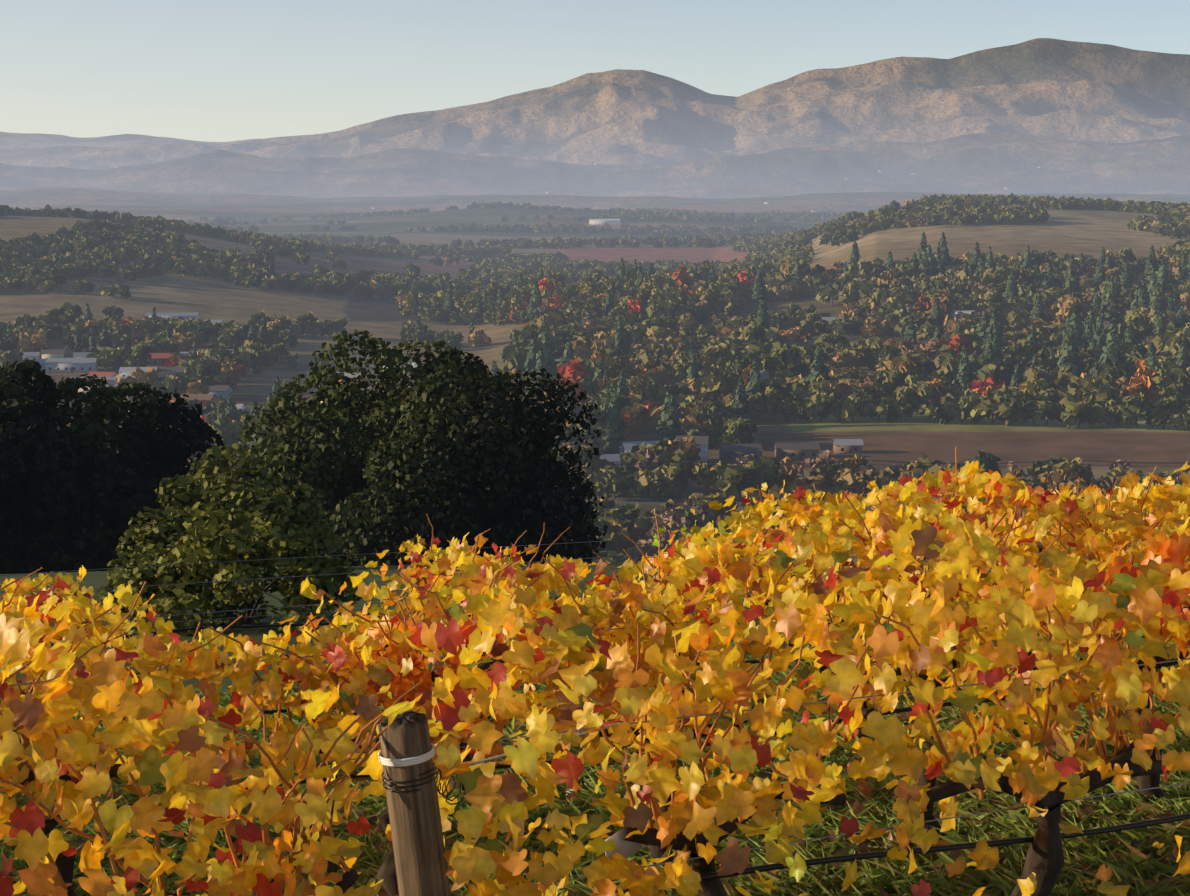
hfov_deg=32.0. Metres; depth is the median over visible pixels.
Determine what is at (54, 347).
house
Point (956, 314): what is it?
house
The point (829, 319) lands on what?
wood house
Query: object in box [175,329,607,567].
oak tree
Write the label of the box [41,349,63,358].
building
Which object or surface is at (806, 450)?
house
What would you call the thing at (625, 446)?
house
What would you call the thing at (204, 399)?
town house
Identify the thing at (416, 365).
town house
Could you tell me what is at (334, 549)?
bush
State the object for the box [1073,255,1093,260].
house
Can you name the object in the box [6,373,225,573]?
oak tree
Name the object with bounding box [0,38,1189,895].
terrain
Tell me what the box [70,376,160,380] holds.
house
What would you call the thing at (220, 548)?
bush
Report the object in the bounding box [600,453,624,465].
house
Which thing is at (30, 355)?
building
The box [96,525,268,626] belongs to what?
yellow bush
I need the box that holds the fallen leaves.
[0,644,1189,895]
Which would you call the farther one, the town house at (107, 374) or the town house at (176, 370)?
the town house at (176, 370)
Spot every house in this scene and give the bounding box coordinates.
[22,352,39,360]
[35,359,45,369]
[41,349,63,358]
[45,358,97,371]
[47,345,66,354]
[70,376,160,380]
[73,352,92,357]
[78,380,113,392]
[87,371,117,376]
[90,381,117,388]
[118,367,158,376]
[124,386,157,400]
[137,353,170,365]
[144,371,171,376]
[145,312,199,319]
[157,367,185,379]
[170,393,217,406]
[179,352,193,355]
[203,385,232,400]
[205,320,223,324]
[235,404,246,409]
[334,372,368,383]
[411,357,431,367]
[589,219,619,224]
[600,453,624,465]
[619,441,657,455]
[676,436,709,462]
[716,316,736,319]
[717,443,762,461]
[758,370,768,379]
[773,442,820,458]
[783,342,807,347]
[821,317,842,327]
[832,439,863,453]
[952,310,974,318]
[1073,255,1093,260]
[1083,321,1109,325]
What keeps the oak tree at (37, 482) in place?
on the terrain
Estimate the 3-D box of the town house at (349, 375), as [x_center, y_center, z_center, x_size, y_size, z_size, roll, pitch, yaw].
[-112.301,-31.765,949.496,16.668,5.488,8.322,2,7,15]
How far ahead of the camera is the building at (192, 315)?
1221.24 m
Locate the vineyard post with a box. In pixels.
[378,710,450,895]
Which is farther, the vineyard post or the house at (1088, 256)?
the house at (1088, 256)
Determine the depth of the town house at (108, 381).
882.97 m
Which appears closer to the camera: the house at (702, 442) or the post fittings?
the post fittings
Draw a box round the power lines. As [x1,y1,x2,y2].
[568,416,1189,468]
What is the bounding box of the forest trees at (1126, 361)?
[0,193,1189,563]
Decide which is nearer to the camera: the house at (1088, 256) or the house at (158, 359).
the house at (158, 359)
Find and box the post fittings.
[378,722,641,859]
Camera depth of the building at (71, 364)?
961.69 m
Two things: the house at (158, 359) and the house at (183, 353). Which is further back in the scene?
the house at (183, 353)
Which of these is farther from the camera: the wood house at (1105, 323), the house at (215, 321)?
the house at (215, 321)
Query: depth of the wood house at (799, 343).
1038.09 m
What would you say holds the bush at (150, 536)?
on the terrain
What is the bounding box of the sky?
[0,0,1189,141]
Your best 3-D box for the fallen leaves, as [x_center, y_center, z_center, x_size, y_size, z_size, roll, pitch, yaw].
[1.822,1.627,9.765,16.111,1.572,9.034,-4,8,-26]
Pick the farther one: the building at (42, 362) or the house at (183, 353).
the house at (183, 353)
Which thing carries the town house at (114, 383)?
on the terrain
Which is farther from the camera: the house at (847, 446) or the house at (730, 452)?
the house at (847, 446)
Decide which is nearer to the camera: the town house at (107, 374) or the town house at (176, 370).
the town house at (107, 374)
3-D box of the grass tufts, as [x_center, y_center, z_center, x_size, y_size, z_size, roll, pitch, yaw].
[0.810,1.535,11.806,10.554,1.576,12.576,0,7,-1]
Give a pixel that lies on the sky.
(195, 70)
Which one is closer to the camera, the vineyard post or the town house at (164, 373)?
the vineyard post
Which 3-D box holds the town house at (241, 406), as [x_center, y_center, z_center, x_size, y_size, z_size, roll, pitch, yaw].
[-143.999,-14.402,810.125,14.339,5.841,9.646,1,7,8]
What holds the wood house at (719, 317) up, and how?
on the terrain
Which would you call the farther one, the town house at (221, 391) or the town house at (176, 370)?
the town house at (176, 370)
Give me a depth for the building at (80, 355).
991.23 m
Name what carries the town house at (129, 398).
on the terrain
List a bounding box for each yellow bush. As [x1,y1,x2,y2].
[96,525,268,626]
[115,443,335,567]
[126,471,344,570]
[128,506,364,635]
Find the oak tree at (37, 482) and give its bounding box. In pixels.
[0,360,126,573]
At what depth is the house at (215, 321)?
1200.32 m
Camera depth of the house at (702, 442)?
683.74 m
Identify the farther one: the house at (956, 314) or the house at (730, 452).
the house at (956, 314)
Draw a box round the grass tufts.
[0,621,1189,895]
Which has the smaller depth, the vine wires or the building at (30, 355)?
the vine wires
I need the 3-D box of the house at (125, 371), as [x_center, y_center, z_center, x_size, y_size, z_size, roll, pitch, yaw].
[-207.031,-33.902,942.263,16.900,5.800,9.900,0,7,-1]
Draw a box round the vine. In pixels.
[0,460,1189,895]
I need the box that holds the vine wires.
[0,532,1189,893]

